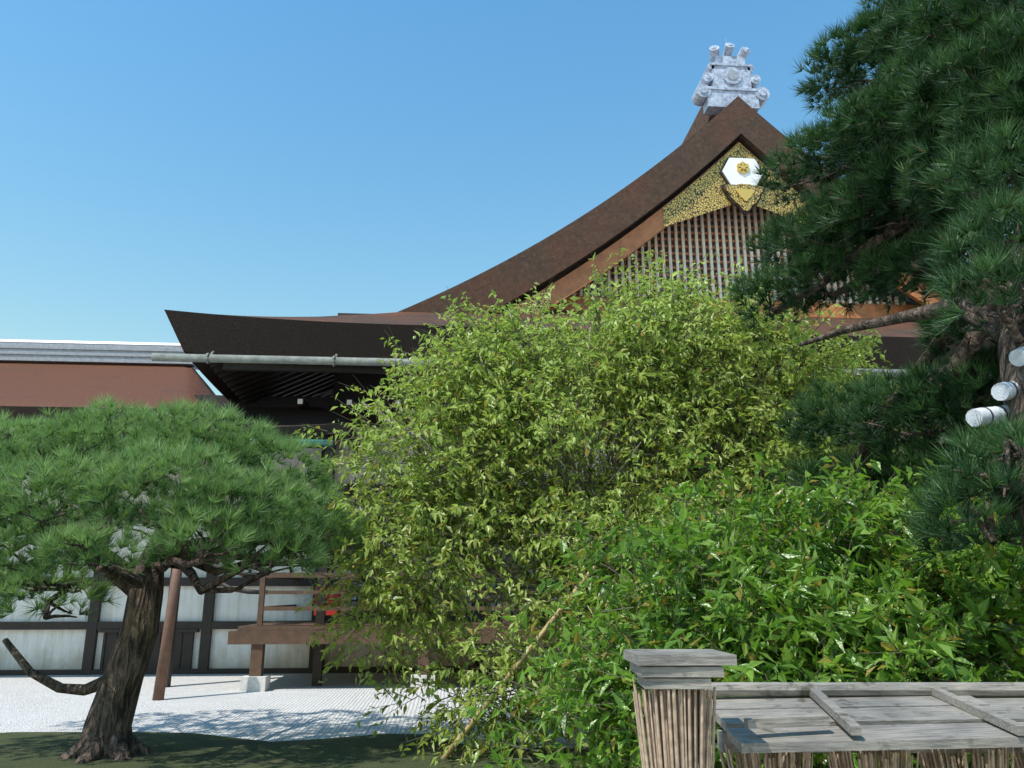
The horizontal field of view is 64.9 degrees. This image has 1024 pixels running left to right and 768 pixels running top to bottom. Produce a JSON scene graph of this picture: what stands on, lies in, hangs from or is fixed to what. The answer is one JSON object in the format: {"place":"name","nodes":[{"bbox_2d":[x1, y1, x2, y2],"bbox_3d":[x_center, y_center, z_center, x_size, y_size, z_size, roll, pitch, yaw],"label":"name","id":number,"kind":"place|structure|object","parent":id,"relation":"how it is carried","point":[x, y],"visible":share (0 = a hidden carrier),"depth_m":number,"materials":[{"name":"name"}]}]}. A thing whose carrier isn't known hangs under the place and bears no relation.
{"place":"outdoors","nodes":[
{"label":"outdoors","id":0,"kind":"place"},
{"bbox_2d":[0,395,332,675],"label":"building wall","id":1,"kind":"structure","parent":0,"point":[50,649],"depth_m":17.15,"materials":[{"name":"white paint"}]},
{"bbox_2d":[0,362,215,429],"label":"roof","id":2,"kind":"structure","parent":1,"relation":"on","point":[27,389],"depth_m":19.70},
{"bbox_2d":[0,339,198,369],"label":"roof ridge","id":3,"kind":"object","parent":2,"relation":"on","point":[71,351],"visible":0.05,"depth_m":22.78,"materials":[{"name":"grey metal"}]},
{"bbox_2d":[161,405,363,453],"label":"porch roof","id":4,"kind":"structure","parent":2,"relation":"attached to","point":[293,418],"depth_m":15.87,"materials":[{"name":"brown wood"}]},
{"bbox_2d":[198,438,332,445],"bbox_3d":[-4.880,1.096,15.292,2.900,0.120,0.120,1,-15,-4],"label":"porch gutter","id":5,"kind":"object","parent":4,"relation":"attached to","point":[322,444],"visible":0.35,"depth_m":15.34,"materials":[{"name":"metal"}]},
{"bbox_2d":[100,632,194,669],"bbox_3d":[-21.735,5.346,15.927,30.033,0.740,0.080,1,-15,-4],"label":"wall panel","id":6,"kind":"object","parent":1,"relation":"attached to","point":[185,647],"visible":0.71,"depth_m":16.95,"materials":[{"name":"white paint"}]},
{"bbox_2d":[0,672,591,747],"bbox_3d":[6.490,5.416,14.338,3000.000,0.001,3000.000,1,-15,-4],"label":"ground","id":7,"kind":"structure","parent":0,"point":[291,706],"depth_m":11.86,"materials":[{"name":"white gravel"}]},
{"bbox_2d":[152,568,181,700],"bbox_3d":[-5.531,3.731,13.037,0.272,2.607,0.170,1,-15,-4],"label":"prop post","id":8,"kind":"object","parent":7,"relation":"on","point":[165,649],"visible":0.66,"depth_m":12.89,"materials":[{"name":"brown wood"}]},
{"bbox_2d":[0,391,373,762],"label":"pine tree","id":9,"kind":"object","parent":7,"relation":"on","point":[147,447],"depth_m":7.93,"materials":[{"name":"green plant"}]},
{"bbox_2d":[166,437,336,686],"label":"porch posts","id":10,"kind":"object","parent":7,"relation":"on","point":[317,670],"visible":0.29,"depth_m":14.89,"materials":[{"name":"brown wood"}]},
{"bbox_2d":[0,732,626,767],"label":"moss","id":11,"kind":"object","parent":7,"relation":"on","point":[47,749],"visible":0.71,"depth_m":8.05,"materials":[{"name":"green plant"}]},
{"bbox_2d":[240,674,434,691],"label":"foundation stones","id":12,"kind":"object","parent":7,"relation":"on","point":[248,683],"visible":0.26,"depth_m":13.83,"materials":[{"name":"stone"}]},
{"bbox_2d":[227,572,578,675],"bbox_3d":[6.435,4.846,16.572,23.100,1.755,3.370,1,-15,-4],"label":"veranda","id":13,"kind":"object","parent":12,"relation":"on","point":[259,635],"visible":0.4,"depth_m":14.26,"materials":[{"name":"brown wood"}]},
{"bbox_2d":[212,564,267,594],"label":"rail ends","id":14,"kind":"object","parent":13,"relation":"on","point":[245,591],"visible":0.47,"depth_m":14.34,"materials":[{"name":"grey wood"}]},
{"bbox_2d":[314,586,340,614],"bbox_3d":[-3.630,4.263,15.857,0.450,0.550,0.350,1,-15,-4],"label":"red box","id":15,"kind":"object","parent":13,"relation":"on","point":[330,602],"visible":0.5,"depth_m":15.69,"materials":[{"name":"red"}]},
{"bbox_2d":[441,564,600,758],"bbox_3d":[0.084,2.694,7.838,1.703,2.005,0.064,-4,-15,14],"label":"bamboo pole","id":16,"kind":"object","parent":7,"relation":"on","point":[473,721],"visible":0.59,"depth_m":7.82,"materials":[{"name":"beige wood"}]},
{"bbox_2d":[293,241,950,765],"bbox_3d":[1.378,1.414,9.737,7.740,6.884,4.730,7,-16,-23],"label":"shrub","id":17,"kind":"object","parent":7,"relation":"on","point":[745,368],"depth_m":9.08,"materials":[{"name":"green plant"}]},
{"bbox_2d":[308,313,974,673],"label":"hall","id":18,"kind":"structure","parent":7,"relation":"on","point":[364,380],"depth_m":18.20,"materials":[{"name":"brown wood"}]},
{"bbox_2d":[165,310,994,402],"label":"lower roof","id":19,"kind":"structure","parent":18,"relation":"on","point":[358,336],"depth_m":15.39,"materials":[{"name":"brown wood"}]},
{"bbox_2d":[151,351,990,377],"bbox_3d":[6.485,-0.275,15.897,26.300,0.330,0.379,1,-15,-4],"label":"gutter","id":20,"kind":"object","parent":19,"relation":"attached to","point":[208,358],"visible":0.3,"depth_m":14.95,"materials":[{"name":"grey metal"}]},
{"bbox_2d":[209,362,956,429],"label":"rafters","id":21,"kind":"object","parent":18,"relation":"attached to","point":[246,382],"visible":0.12,"depth_m":17.50,"materials":[{"name":"brown wood"}]},
{"bbox_2d":[297,399,448,404],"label":"rafter ends","id":22,"kind":"object","parent":21,"relation":"attached to","point":[300,401],"visible":0.12,"depth_m":16.46,"materials":[{"name":"white"}]},
{"bbox_2d":[305,152,913,396],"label":"roof","id":23,"kind":"structure","parent":18,"relation":"on","point":[326,390],"depth_m":20.49,"materials":[{"name":"brown wood"}]},
{"bbox_2d":[398,96,988,313],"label":"roof verge","id":24,"kind":"structure","parent":18,"relation":"on","point":[563,251],"depth_m":20.87,"materials":[{"name":"brown wood"}]},
{"bbox_2d":[501,141,920,312],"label":"verge soffit","id":25,"kind":"structure","parent":24,"relation":"attached to","point":[911,300],"depth_m":21.58,"materials":[{"name":"brown wood"}]},
{"bbox_2d":[514,142,942,317],"bbox_3d":[6.157,-3.191,21.059,17.600,6.999,0.120,1,-15,-4],"label":"bargeboard","id":26,"kind":"object","parent":25,"relation":"attached to","point":[637,237],"visible":0.33,"depth_m":20.77,"materials":[{"name":"brown wood"}]},
{"bbox_2d":[663,143,808,226],"bbox_3d":[6.164,-5.314,21.534,4.400,2.592,0.001,1,-15,-4],"label":"gold apex","id":27,"kind":"object","parent":26,"relation":"attached to","point":[704,193],"visible":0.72,"depth_m":21.41,"materials":[{"name":"gold metal"}]},
{"bbox_2d":[722,158,761,184],"bbox_3d":[6.170,-5.669,21.544,1.122,0.804,0.060,1,-15,-4],"label":"hexagonal plaque","id":28,"kind":"object","parent":26,"relation":"attached to","point":[732,174],"visible":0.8,"depth_m":21.50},
{"bbox_2d":[720,157,762,184],"bbox_3d":[6.167,-5.660,21.578,1.224,0.884,0.030,1,-15,-4],"label":"hexagonal plaque edge","id":29,"kind":"object","parent":28,"relation":"attached to","point":[723,176],"visible":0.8,"depth_m":21.55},
{"bbox_2d":[721,184,765,214],"bbox_3d":[6.168,-4.911,21.366,1.201,0.894,0.050,1,-15,-4],"label":"pendant border","id":30,"kind":"object","parent":28,"relation":"attached to","point":[733,202],"visible":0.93,"depth_m":21.32,"materials":[{"name":"brown wood"}]},
{"bbox_2d":[725,184,763,211],"bbox_3d":[6.172,-4.935,21.321,1.057,0.786,0.050,1,-15,-4],"label":"gold pendant ornament","id":31,"kind":"object","parent":30,"relation":"attached to","point":[735,197],"visible":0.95,"depth_m":21.32,"materials":[{"name":"gold metal"}]},
{"bbox_2d":[736,189,753,201],"bbox_3d":[6.175,-4.991,21.294,0.480,0.358,0.040,1,-15,-4],"label":"triangular gold ornament","id":32,"kind":"object","parent":28,"relation":"attached to","point":[745,195],"visible":1,"depth_m":21.29,"materials":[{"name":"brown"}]},
{"bbox_2d":[576,208,906,304],"bbox_3d":[6.083,-3.377,22.108,15.000,5.594,0.001,1,-15,-4],"label":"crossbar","id":33,"kind":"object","parent":25,"relation":"attached to","point":[699,243],"depth_m":22.12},
{"bbox_2d":[571,205,899,304],"bbox_3d":[6.085,-3.631,22.143,9.200,2.800,0.050,1,-15,-4],"label":"backing","id":34,"kind":"object","parent":33,"relation":"attached to","point":[700,247],"visible":0.27,"depth_m":22.06,"materials":[{"name":"brown wood"}]},
{"bbox_2d":[504,287,968,325],"bbox_3d":[6.163,-3.184,20.988,17.800,6.988,0.010,1,-15,-4],"label":"gold hafu","id":35,"kind":"object","parent":33,"relation":"attached to","point":[524,306],"visible":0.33,"depth_m":20.24,"materials":[{"name":"gold metal"}]},
{"bbox_2d":[572,204,905,304],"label":"gable slats","id":36,"kind":"object","parent":33,"relation":"attached to","point":[703,243],"visible":0.16,"depth_m":22.02,"materials":[{"name":"wood"}]},
{"bbox_2d":[549,296,941,318],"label":"gable base beam","id":37,"kind":"structure","parent":25,"relation":"attached to","point":[868,311],"depth_m":21.67,"materials":[{"name":"brown wood"}]},
{"bbox_2d":[691,43,769,114],"bbox_3d":[6.139,-8.789,22.771,2.100,2.400,0.599,1,-15,-4],"label":"ridge ornament","id":38,"kind":"object","parent":24,"relation":"on","point":[715,93],"visible":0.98,"depth_m":22.50,"materials":[{"name":"ceramic"}]},
{"bbox_2d":[722,67,741,84],"bbox_3d":[6.154,-8.614,22.533,0.540,0.540,0.080,1,-15,-4],"label":"ornament ring","id":39,"kind":"object","parent":38,"relation":"attached to","point":[729,81],"visible":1,"depth_m":22.48,"materials":[{"name":"ceramic"}]},
{"bbox_2d":[727,70,737,80],"bbox_3d":[6.157,-8.626,22.488,0.340,0.340,0.025,1,-15,-4],"label":"ornament disc","id":40,"kind":"object","parent":39,"relation":"attached to","point":[732,75],"visible":1,"depth_m":22.47,"materials":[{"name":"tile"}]},
{"bbox_2d":[462,442,1023,767],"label":"shrub","id":41,"kind":"object","parent":7,"relation":"on","point":[864,618],"depth_m":5.26,"materials":[{"name":"green plant"}]},
{"bbox_2d":[632,677,1023,767],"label":"brush fence","id":42,"kind":"object","parent":7,"relation":"on","point":[678,722],"visible":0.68,"depth_m":2.73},
{"bbox_2d":[623,649,1023,752],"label":"fence cap","id":43,"kind":"object","parent":42,"relation":"on","point":[827,717],"visible":0.92,"depth_m":2.95,"materials":[{"name":"grey wood"}]},
{"bbox_2d":[0,0,1012,394],"label":"sky","id":44,"kind":"structure","parent":0,"point":[271,158],"materials":[{"name":"blue"}]},
{"bbox_2d":[331,495,1022,610],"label":"hall lattice","id":45,"kind":"object","parent":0,"point":[440,587],"visible":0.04,"depth_m":17.89,"materials":[{"name":"brown wood"}]},
{"bbox_2d":[682,106,715,143],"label":"ridge","id":46,"kind":"structure","parent":0,"point":[701,120],"depth_m":23.84,"materials":[{"name":"brown wood"}]},
{"bbox_2d":[724,0,1023,571],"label":"pine","id":47,"kind":"object","parent":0,"point":[923,165],"depth_m":6.79,"materials":[{"name":"green plant"}]},
{"bbox_2d":[966,345,1023,426],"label":"wraps","id":48,"kind":"object","parent":47,"relation":"attached to","point":[1002,391],"visible":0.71,"depth_m":4.75,"materials":[{"name":"fabric"}]},
{"bbox_2d":[980,346,1023,426],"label":"wrap ties","id":49,"kind":"object","parent":47,"relation":"attached to","point":[1005,400],"visible":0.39,"depth_m":4.76,"materials":[{"name":"brown wood"}]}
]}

